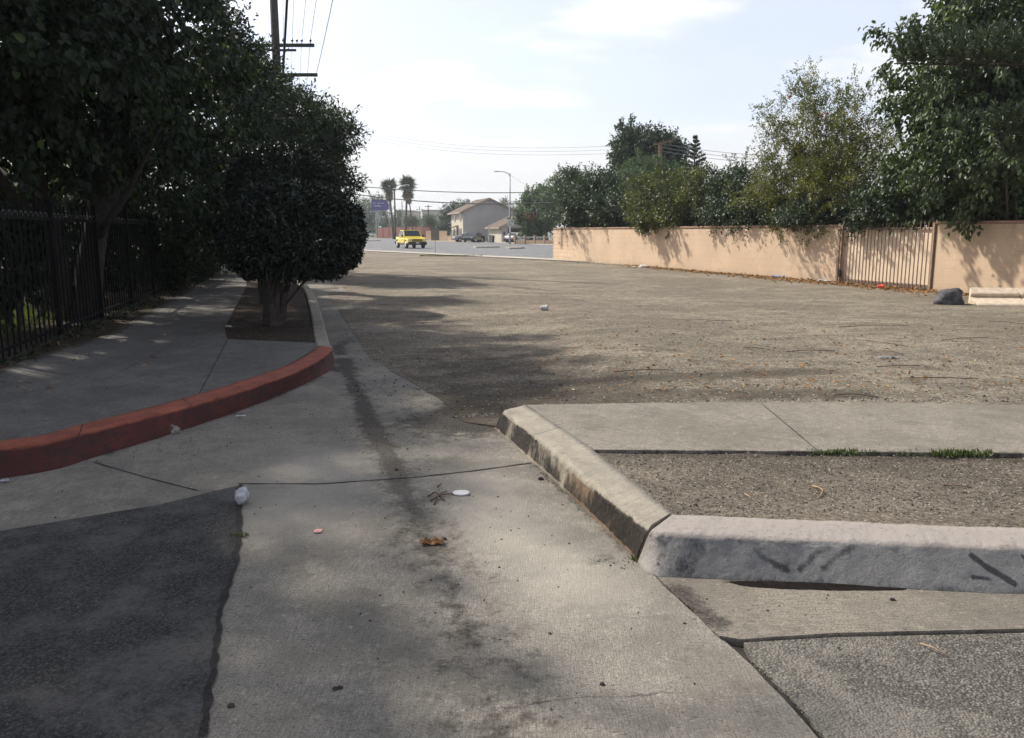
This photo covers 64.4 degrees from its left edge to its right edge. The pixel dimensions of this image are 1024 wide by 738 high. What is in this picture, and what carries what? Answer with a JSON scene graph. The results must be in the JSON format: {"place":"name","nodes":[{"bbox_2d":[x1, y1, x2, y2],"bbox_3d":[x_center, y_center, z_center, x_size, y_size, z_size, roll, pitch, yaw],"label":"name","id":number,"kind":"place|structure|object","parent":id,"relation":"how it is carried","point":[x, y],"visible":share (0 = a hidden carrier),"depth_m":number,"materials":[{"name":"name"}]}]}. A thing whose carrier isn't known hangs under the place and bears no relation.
{"place":"outdoors","nodes":[
{"label":"outdoors","id":0,"kind":"place"},
{"bbox_2d":[0,258,200,368],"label":"yard soil","id":1,"kind":"structure","parent":0,"point":[117,324],"depth_m":12.03,"materials":[{"name":"brown soil"}]},
{"bbox_2d":[0,189,68,334],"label":"shrub","id":2,"kind":"object","parent":1,"relation":"on","point":[20,267],"visible":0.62,"depth_m":11.49,"materials":[{"name":"green plant"}]},
{"bbox_2d":[1,302,68,338],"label":"yard grass","id":3,"kind":"structure","parent":1,"relation":"on","point":[25,318],"depth_m":12.24,"materials":[{"name":"green plant"}]},
{"bbox_2d":[18,190,149,299],"bbox_3d":[-8.986,-2.285,16.356,2.733,2.672,3.586,0,10,0],"label":"shrub","id":4,"kind":"object","parent":1,"relation":"on","point":[83,204],"visible":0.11,"depth_m":16.56,"materials":[{"name":"green plant"}]},
{"bbox_2d":[0,158,169,234],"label":"yard tree","id":5,"kind":"object","parent":1,"relation":"on","point":[15,184],"visible":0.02,"depth_m":21.20,"materials":[{"name":"green plant"}]},
{"bbox_2d":[0,197,183,358],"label":"iron fence","id":6,"kind":"object","parent":1,"relation":"on","point":[60,325],"visible":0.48,"depth_m":11.93,"materials":[{"name":"black metal"}]},
{"bbox_2d":[0,275,216,364],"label":"fence foot weeds","id":7,"kind":"object","parent":1,"relation":"on","point":[15,359],"visible":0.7,"depth_m":11.99,"materials":[{"name":"green plant"}]},
{"bbox_2d":[65,190,195,292],"bbox_3d":[-9.268,-2.864,19.377,2.661,2.790,3.549,5,11,26],"label":"shrub","id":8,"kind":"object","parent":1,"relation":"on","point":[165,260],"visible":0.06,"depth_m":19.07,"materials":[{"name":"green plant"}]},
{"bbox_2d":[0,0,267,319],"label":"broadleaf tree","id":9,"kind":"object","parent":1,"relation":"on","point":[63,63],"visible":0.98,"depth_m":11.97,"materials":[{"name":"green plant"}]},
{"bbox_2d":[31,0,302,279],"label":"tree","id":10,"kind":"object","parent":1,"relation":"on","point":[182,226],"visible":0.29,"depth_m":19.38,"materials":[{"name":"green plant"}]},
{"bbox_2d":[131,203,215,279],"bbox_3d":[-9.671,-3.565,22.987,3.049,2.902,3.795,6,11,31],"label":"shrub","id":11,"kind":"object","parent":1,"relation":"on","point":[213,251],"visible":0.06,"depth_m":23.06,"materials":[{"name":"green plant"}]},
{"bbox_2d":[158,253,203,290],"bbox_3d":[-8.205,-2.333,20.224,1.078,1.253,1.727,0,10,0],"label":"shrub","id":12,"kind":"object","parent":1,"relation":"on","point":[187,275],"visible":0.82,"depth_m":19.94,"materials":[{"name":"green plant"}]},
{"bbox_2d":[183,253,223,280],"bbox_3d":[-8.989,-2.840,23.343,1.091,1.318,1.838,0,10,0],"label":"shrub","id":13,"kind":"object","parent":1,"relation":"on","point":[204,273],"visible":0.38,"depth_m":23.35,"materials":[{"name":"green plant"}]},
{"bbox_2d":[201,242,228,275],"bbox_3d":[-9.640,-3.316,25.709,1.235,1.384,1.883,-2,10,-14],"label":"shrub","id":14,"kind":"object","parent":1,"relation":"on","point":[218,268],"visible":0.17,"depth_m":25.81,"materials":[{"name":"green plant"}]},
{"bbox_2d":[192,33,373,203],"bbox_3d":[-7.890,-7.188,28.066,9.076,8.202,6.430,6,11,31],"label":"feathery tree","id":15,"kind":"object","parent":1,"relation":"on","point":[315,128],"visible":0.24,"depth_m":25.45,"materials":[{"name":"green plant"}]},
{"bbox_2d":[0,267,317,440],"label":"sidewalk","id":16,"kind":"structure","parent":0,"point":[173,373],"depth_m":8.55,"materials":[{"name":"grey concrete"}]},
{"bbox_2d":[7,301,237,425],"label":"sidewalk crumbs","id":17,"kind":"object","parent":16,"relation":"on","point":[117,351],"visible":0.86,"depth_m":10.02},
{"bbox_2d":[11,294,234,394],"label":"sidewalk joints","id":18,"kind":"object","parent":16,"relation":"on","point":[162,349],"visible":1,"depth_m":8.47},
{"bbox_2d":[225,258,314,342],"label":"planter soil","id":19,"kind":"structure","parent":16,"relation":"on","point":[297,327],"depth_m":12.86,"materials":[{"name":"brown soil"}]},
{"bbox_2d":[221,139,342,303],"bbox_3d":[-4.571,-2.897,16.328,2.409,3.341,2.321,0,10,0],"label":"topiary tree","id":20,"kind":"object","parent":19,"relation":"on","point":[249,166],"visible":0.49,"depth_m":15.59,"materials":[{"name":"green plant"}]},
{"bbox_2d":[211,174,370,325],"bbox_3d":[-3.444,-1.795,12.651,2.472,2.418,2.313,0,10,0],"label":"topiary tree","id":21,"kind":"object","parent":19,"relation":"on","point":[256,253],"visible":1,"depth_m":11.96,"materials":[{"name":"green plant"}]},
{"bbox_2d":[0,280,816,737],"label":"apron","id":22,"kind":"object","parent":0,"point":[464,660],"visible":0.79,"depth_m":3.60,"materials":[{"name":"concrete"}]},
{"bbox_2d":[0,485,238,737],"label":"street asphalt","id":23,"kind":"structure","parent":22,"relation":"on","point":[108,627],"depth_m":3.29,"materials":[{"name":"grey asphalt"}]},
{"bbox_2d":[0,346,333,477],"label":"red kerb","id":24,"kind":"structure","parent":22,"relation":"on","point":[66,447],"depth_m":6.22,"materials":[{"name":"paint"}]},
{"bbox_2d":[226,531,249,537],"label":"weed tuft","id":25,"kind":"object","parent":22,"relation":"on","point":[244,536],"visible":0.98,"depth_m":4.18,"materials":[{"name":"green plant"}]},
{"bbox_2d":[234,487,249,504],"bbox_3d":[-1.557,0.738,4.677,0.090,0.085,0.125,-3,14,-15],"label":"crumpled cup","id":26,"kind":"object","parent":22,"relation":"on","point":[241,494],"visible":1,"depth_m":4.65,"materials":[{"name":"white paper"}]},
{"bbox_2d":[295,277,334,360],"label":"parkway kerb","id":27,"kind":"structure","parent":22,"relation":"on","point":[320,335],"depth_m":13.28,"materials":[{"name":"concrete"}]},
{"bbox_2d":[94,462,672,735],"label":"pavement joints","id":28,"kind":"object","parent":22,"relation":"on","point":[208,701],"visible":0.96,"depth_m":3.32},
{"bbox_2d":[420,536,443,544],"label":"dry leaves","id":29,"kind":"object","parent":22,"relation":"on","point":[434,541],"visible":1,"depth_m":4.07,"materials":[{"name":"brown plant"}]},
{"bbox_2d":[453,490,469,495],"bbox_3d":[-0.304,0.742,4.865,0.104,0.011,0.083,0,12,0],"label":"cup lid","id":30,"kind":"object","parent":22,"relation":"on","point":[461,492],"visible":1,"depth_m":4.86,"materials":[{"name":"white plastic"}]},
{"bbox_2d":[54,371,906,733],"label":"dirt crumbs","id":31,"kind":"object","parent":22,"relation":"on","point":[434,501],"visible":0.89,"depth_m":4.83,"materials":[{"name":"brown soil"}]},
{"bbox_2d":[317,237,552,257],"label":"road","id":32,"kind":"structure","parent":0,"point":[529,250],"depth_m":76.75,"materials":[{"name":"grey asphalt"}]},
{"bbox_2d":[395,229,426,247],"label":"pickup truck","id":33,"kind":"object","parent":32,"relation":"on","point":[413,238],"visible":0.99,"depth_m":77.67,"materials":[{"name":"yellow paint"}]},
{"bbox_2d":[463,233,482,241],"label":"parked car","id":34,"kind":"object","parent":32,"relation":"on","point":[473,237],"visible":1,"depth_m":121.46,"materials":[{"name":"paint"}]},
{"bbox_2d":[362,250,586,261],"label":"road kerb","id":35,"kind":"structure","parent":32,"relation":"on","point":[472,255],"depth_m":51.89,"materials":[{"name":"grey concrete"}]},
{"bbox_2d":[494,171,514,243],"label":"street lamp","id":36,"kind":"object","parent":32,"relation":"on","point":[510,223],"visible":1,"depth_m":106.93,"materials":[{"name":"grey metal"}]},
{"bbox_2d":[654,138,674,160],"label":"utility pole","id":37,"kind":"object","parent":32,"relation":"on","point":[660,146],"visible":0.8,"depth_m":61.81,"materials":[{"name":"brown wood"}]},
{"bbox_2d":[363,133,658,151],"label":"cable","id":38,"kind":"object","parent":37,"relation":"attached to","point":[498,150],"visible":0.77,"depth_m":87.92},
{"bbox_2d":[345,192,553,203],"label":"cable","id":39,"kind":"object","parent":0,"point":[456,203],"visible":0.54,"depth_m":86.30,"materials":[{"name":"black metal"}]},
{"bbox_2d":[354,185,552,192],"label":"cable","id":40,"kind":"object","parent":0,"point":[459,192],"visible":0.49,"depth_m":86.82,"materials":[{"name":"black metal"}]},
{"bbox_2d":[358,135,606,154],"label":"cable","id":41,"kind":"object","parent":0,"point":[487,153],"visible":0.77,"depth_m":88.14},
{"bbox_2d":[360,129,606,147],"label":"cable","id":42,"kind":"object","parent":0,"point":[502,147],"visible":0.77,"depth_m":85.80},
{"bbox_2d":[433,241,552,244],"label":"pavement","id":43,"kind":"structure","parent":0,"point":[486,241],"depth_m":127.11,"materials":[{"name":"concrete"}]},
{"bbox_2d":[451,233,476,241],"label":"parked car","id":44,"kind":"object","parent":43,"relation":"on","point":[459,238],"visible":0.46,"depth_m":125.24,"materials":[{"name":"silver metal"}]},
{"bbox_2d":[504,233,528,242],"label":"parked car","id":45,"kind":"object","parent":43,"relation":"on","point":[506,238],"visible":0.42,"depth_m":113.99,"materials":[{"name":"white paint"}]},
{"bbox_2d":[521,210,539,225],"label":"flowering bush","id":46,"kind":"object","parent":43,"relation":"on","point":[533,216],"visible":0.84,"depth_m":103.39,"materials":[{"name":"green plant"}]},
{"bbox_2d":[0,0,1023,232],"label":"sky","id":47,"kind":"structure","parent":0,"point":[527,75],"materials":[{"name":"white"}]},
{"bbox_2d":[110,233,924,288],"bbox_3d":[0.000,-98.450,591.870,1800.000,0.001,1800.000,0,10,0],"label":"ground","id":48,"kind":"structure","parent":0,"point":[552,238],"depth_m":167.88,"materials":[{"name":"grey"}]},
{"bbox_2d":[251,0,317,85],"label":"utility pole","id":49,"kind":"object","parent":48,"relation":"on","point":[275,37],"visible":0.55,"depth_m":31.17,"materials":[{"name":"brown wood"}]},
{"bbox_2d":[282,0,287,83],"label":"cable","id":50,"kind":"object","parent":49,"relation":"attached to","point":[285,26],"visible":0.52,"depth_m":27.57,"materials":[{"name":"black metal"}]},
{"bbox_2d":[354,190,387,236],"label":"distant tree","id":51,"kind":"object","parent":48,"relation":"on","point":[370,221],"visible":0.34,"depth_m":261.83,"materials":[{"name":"green plant"}]},
{"bbox_2d":[380,177,397,238],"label":"fan palm","id":52,"kind":"object","parent":48,"relation":"on","point":[391,184],"visible":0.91,"depth_m":167.99,"materials":[{"name":"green plant"}]},
{"bbox_2d":[373,206,407,231],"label":"distant tree","id":53,"kind":"object","parent":48,"relation":"on","point":[383,222],"visible":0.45,"depth_m":247.99,"materials":[{"name":"green plant"}]},
{"bbox_2d":[394,190,395,238],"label":"utility pole","id":54,"kind":"object","parent":48,"relation":"on","point":[394,215],"visible":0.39,"depth_m":171.88,"materials":[{"name":"brown wood"}]},
{"bbox_2d":[377,226,431,237],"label":"red fence","id":55,"kind":"object","parent":48,"relation":"on","point":[384,232],"visible":0.48,"depth_m":191.53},
{"bbox_2d":[398,173,418,229],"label":"fan palm","id":56,"kind":"object","parent":48,"relation":"on","point":[407,182],"visible":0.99,"depth_m":167.70,"materials":[{"name":"green plant"}]},
{"bbox_2d":[397,210,420,226],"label":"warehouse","id":57,"kind":"structure","parent":48,"relation":"on","point":[414,213],"depth_m":275.35,"materials":[{"name":"grey concrete"}]},
{"bbox_2d":[402,212,422,226],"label":"distant tree","id":58,"kind":"object","parent":48,"relation":"on","point":[415,221],"visible":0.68,"depth_m":196.33,"materials":[{"name":"green plant"}]},
{"bbox_2d":[419,212,438,228],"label":"distant tree","id":59,"kind":"object","parent":48,"relation":"on","point":[429,221],"visible":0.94,"depth_m":196.21,"materials":[{"name":"green plant"}]},
{"bbox_2d":[422,210,443,228],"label":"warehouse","id":60,"kind":"structure","parent":48,"relation":"on","point":[430,211],"depth_m":270.16,"materials":[{"name":"grey concrete"}]},
{"bbox_2d":[431,229,438,252],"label":"road sign","id":61,"kind":"object","parent":48,"relation":"on","point":[434,234],"visible":0.93,"depth_m":59.48,"materials":[{"name":"grey metal"}]},
{"bbox_2d":[426,231,446,240],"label":"garden wall","id":62,"kind":"structure","parent":48,"relation":"on","point":[442,235],"depth_m":135.14,"materials":[{"name":"beige concrete"}]},
{"bbox_2d":[435,201,458,235],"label":"distant tree","id":63,"kind":"object","parent":48,"relation":"on","point":[445,220],"visible":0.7,"depth_m":151.67,"materials":[{"name":"green plant"}]},
{"bbox_2d":[447,198,514,240],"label":"two storey house","id":64,"kind":"structure","parent":48,"relation":"on","point":[472,218],"depth_m":131.80,"materials":[{"name":"grey paint"}]},
{"bbox_2d":[499,196,516,208],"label":"distant tree","id":65,"kind":"object","parent":48,"relation":"on","point":[503,199],"visible":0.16,"depth_m":185.55,"materials":[{"name":"green plant"}]},
{"bbox_2d":[485,216,542,241],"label":"garage","id":66,"kind":"structure","parent":48,"relation":"on","point":[499,230],"depth_m":120.47,"materials":[{"name":"grey paint"}]},
{"bbox_2d":[514,235,552,243],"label":"pillar fence","id":67,"kind":"object","parent":48,"relation":"on","point":[533,241],"visible":0.15,"depth_m":103.28,"materials":[{"name":"white paint"}]},
{"bbox_2d":[511,180,564,239],"bbox_3d":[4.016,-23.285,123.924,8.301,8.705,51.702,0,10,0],"label":"corner tree","id":68,"kind":"object","parent":48,"relation":"on","point":[542,226],"visible":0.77,"depth_m":104.44,"materials":[{"name":"green plant"}]},
{"bbox_2d":[544,165,592,225],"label":"pepper tree","id":69,"kind":"object","parent":48,"relation":"on","point":[557,180],"visible":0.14,"depth_m":58.28,"materials":[{"name":"green plant"}]},
{"bbox_2d":[567,218,597,255],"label":"hedge shrub","id":70,"kind":"object","parent":48,"relation":"on","point":[580,225],"visible":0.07,"depth_m":42.92,"materials":[{"name":"green plant"}]},
{"bbox_2d":[495,405,671,558],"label":"concrete kerb","id":71,"kind":"structure","parent":48,"relation":"on","point":[626,512],"depth_m":4.74,"materials":[{"name":"grey concrete"}]},
{"bbox_2d":[546,161,638,231],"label":"orchard tree","id":72,"kind":"object","parent":48,"relation":"on","point":[593,197],"visible":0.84,"depth_m":42.47,"materials":[{"name":"green plant"}]},
{"bbox_2d":[585,207,628,226],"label":"hedge shrub","id":73,"kind":"object","parent":48,"relation":"on","point":[605,220],"visible":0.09,"depth_m":40.79,"materials":[{"name":"green plant"}]},
{"bbox_2d":[600,112,691,201],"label":"tall evergreen","id":74,"kind":"object","parent":48,"relation":"on","point":[630,136],"visible":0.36,"depth_m":65.03,"materials":[{"name":"green plant"}]},
{"bbox_2d":[614,145,685,204],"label":"willowy tree","id":75,"kind":"object","parent":48,"relation":"on","point":[627,170],"visible":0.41,"depth_m":57.95,"materials":[{"name":"green plant"}]},
{"bbox_2d":[615,160,718,239],"bbox_3d":[7.083,-6.534,34.666,5.066,4.772,6.146,0,10,0],"label":"citrus tree","id":76,"kind":"object","parent":48,"relation":"on","point":[649,209],"visible":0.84,"depth_m":34.21,"materials":[{"name":"green plant"}]},
{"bbox_2d":[685,135,706,177],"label":"norfolk pine","id":77,"kind":"object","parent":48,"relation":"on","point":[695,149],"visible":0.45,"depth_m":67.79,"materials":[{"name":"green plant"}]},
{"bbox_2d":[690,153,788,236],"bbox_3d":[8.704,-5.724,30.500,3.724,4.555,5.402,-3,10,-20],"label":"orchard tree","id":78,"kind":"object","parent":48,"relation":"on","point":[722,213],"visible":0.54,"depth_m":30.18,"materials":[{"name":"green plant"}]},
{"bbox_2d":[715,55,909,248],"bbox_3d":[9.703,-6.412,26.172,4.965,7.338,7.266,-5,11,-27],"label":"pomegranate tree","id":79,"kind":"object","parent":48,"relation":"on","point":[819,169],"visible":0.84,"depth_m":25.56,"materials":[{"name":"green plant"}]},
{"bbox_2d":[733,174,919,241],"bbox_3d":[9.772,-4.323,25.853,3.523,3.334,7.903,-2,10,-13],"label":"orchard tree","id":80,"kind":"object","parent":48,"relation":"on","point":[844,217],"visible":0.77,"depth_m":24.68,"materials":[{"name":"green plant"}]},
{"bbox_2d":[847,175,1023,235],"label":"fig tree","id":81,"kind":"object","parent":48,"relation":"on","point":[923,218],"visible":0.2,"depth_m":21.86,"materials":[{"name":"green plant"}]},
{"bbox_2d":[853,0,1023,241],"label":"fig tree","id":82,"kind":"object","parent":48,"relation":"on","point":[942,143],"visible":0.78,"depth_m":19.55,"materials":[{"name":"green plant"}]},
{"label":"grass verge","id":83,"kind":"structure","parent":48,"relation":"on","visible":0},
{"bbox_2d":[371,200,389,236],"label":"billboard","id":84,"kind":"object","parent":83,"relation":"on","point":[377,205],"visible":0.92,"depth_m":225.44,"materials":[{"name":"purple paint"}]},
{"bbox_2d":[407,191,413,229],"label":"fan palm","id":85,"kind":"object","parent":83,"relation":"on","point":[410,202],"visible":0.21,"depth_m":176.57,"materials":[{"name":"green plant"}]},
{"bbox_2d":[327,251,1023,427],"bbox_3d":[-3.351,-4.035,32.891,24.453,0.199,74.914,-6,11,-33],"label":"gravel lot","id":86,"kind":"structure","parent":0,"point":[472,274],"depth_m":11.64,"materials":[{"name":"beige gravel"}]},
{"bbox_2d":[419,254,481,256],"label":"weed tuft","id":87,"kind":"object","parent":86,"relation":"on","point":[449,255],"visible":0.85,"depth_m":51.70,"materials":[{"name":"green plant"}]},
{"bbox_2d":[553,225,838,281],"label":"block wall","id":88,"kind":"structure","parent":86,"relation":"on","point":[754,252],"depth_m":30.89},
{"bbox_2d":[835,220,937,289],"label":"spiked gate","id":89,"kind":"structure","parent":88,"relation":"attached to","point":[905,257],"depth_m":22.69,"materials":[{"name":"metal"}]},
{"bbox_2d":[383,292,1023,413],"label":"scattered twiglets","id":90,"kind":"object","parent":86,"relation":"on","point":[725,356],"visible":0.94,"depth_m":9.34,"materials":[{"name":"brown wood"}]},
{"bbox_2d":[553,259,966,295],"bbox_3d":[6.561,-3.824,31.696,1.558,0.094,29.886,-3,10,-19],"label":"wall foot rubble","id":91,"kind":"object","parent":86,"relation":"on","point":[695,271],"depth_m":31.94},
{"bbox_2d":[534,319,1022,397],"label":"scattered dry leaves","id":92,"kind":"object","parent":86,"relation":"on","point":[764,371],"visible":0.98,"depth_m":8.66,"materials":[{"name":"brown plant"}]},
{"bbox_2d":[618,264,968,295],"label":"dry leaf litter","id":93,"kind":"object","parent":86,"relation":"on","point":[864,285],"visible":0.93,"depth_m":24.80,"materials":[{"name":"brown plant"}]},
{"bbox_2d":[909,377,977,378],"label":"twig","id":94,"kind":"object","parent":86,"relation":"on","point":[938,377],"visible":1,"depth_m":7.88,"materials":[{"name":"brown wood"}]},
{"bbox_2d":[933,288,964,304],"bbox_3d":[9.154,-1.519,17.003,0.556,0.367,0.638,7,12,34],"label":"boulder","id":95,"kind":"object","parent":86,"relation":"on","point":[952,296],"visible":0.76,"depth_m":16.83,"materials":[{"name":"grey stone"}]},
{"bbox_2d":[884,15,1023,158],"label":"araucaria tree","id":96,"kind":"object","parent":86,"relation":"on","point":[1000,49],"visible":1,"depth_m":12.66,"materials":[{"name":"green plant"}]},
{"bbox_2d":[932,220,1023,292],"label":"block wall","id":97,"kind":"structure","parent":86,"relation":"on","point":[991,255],"depth_m":19.82,"materials":[{"name":"beige concrete"}]},
{"bbox_2d":[968,287,1023,305],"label":"kerb block","id":98,"kind":"object","parent":86,"relation":"on","point":[997,296],"depth_m":17.05,"materials":[{"name":"concrete"}]},
{"bbox_2d":[731,645,746,656],"bbox_3d":[6.000,1.406,1.252,14.000,0.030,6.000,0,10,0],"label":"road bed","id":99,"kind":"object","parent":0,"point":[740,649],"depth_m":3.12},
{"bbox_2d":[721,639,821,737],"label":"dirt filled crack","id":100,"kind":"object","parent":99,"relation":"on","point":[791,704],"visible":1,"depth_m":2.77,"materials":[{"name":"black soil"}]},
{"bbox_2d":[637,514,1023,593],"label":"painted kerb","id":101,"kind":"structure","parent":99,"relation":"on","point":[952,558],"depth_m":3.69,"materials":[{"name":"grey paint"}]},
{"bbox_2d":[658,577,1023,646],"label":"gutter","id":102,"kind":"object","parent":99,"relation":"on","point":[909,611],"visible":0.77,"depth_m":3.36,"materials":[{"name":"concrete"}]},
{"bbox_2d":[730,581,905,589],"bbox_3d":[1.357,0.960,3.595,0.784,0.001,0.078,0,10,3],"label":"damp stain","id":103,"kind":"object","parent":102,"relation":"on","point":[805,585],"visible":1,"depth_m":3.60,"materials":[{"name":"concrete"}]},
{"bbox_2d":[744,633,1023,737],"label":"asphalt","id":104,"kind":"structure","parent":99,"relation":"on","point":[973,687],"depth_m":2.84,"materials":[{"name":"grey asphalt"}]},
{"bbox_2d":[526,402,1023,458],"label":"concrete slab","id":105,"kind":"structure","parent":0,"point":[886,429],"depth_m":5.80,"materials":[{"name":"grey concrete"}]},
{"bbox_2d":[597,452,1023,527],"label":"gravel bed","id":106,"kind":"object","parent":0,"point":[970,516],"visible":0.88,"depth_m":4.52,"materials":[{"name":"grey gravel"}]},
{"bbox_2d":[807,447,875,455],"bbox_3d":[2.099,0.543,5.172,0.442,0.088,0.121,0,10,0],"label":"weed tuft","id":107,"kind":"object","parent":106,"relation":"on","point":[843,452],"visible":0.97,"depth_m":5.16,"materials":[{"name":"green plant"}]},
{"bbox_2d":[929,447,993,457],"bbox_3d":[2.840,0.543,5.137,0.429,0.094,0.143,0,10,0],"label":"weed tuft","id":108,"kind":"object","parent":106,"relation":"on","point":[957,452],"visible":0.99,"depth_m":5.12,"materials":[{"name":"green plant"}]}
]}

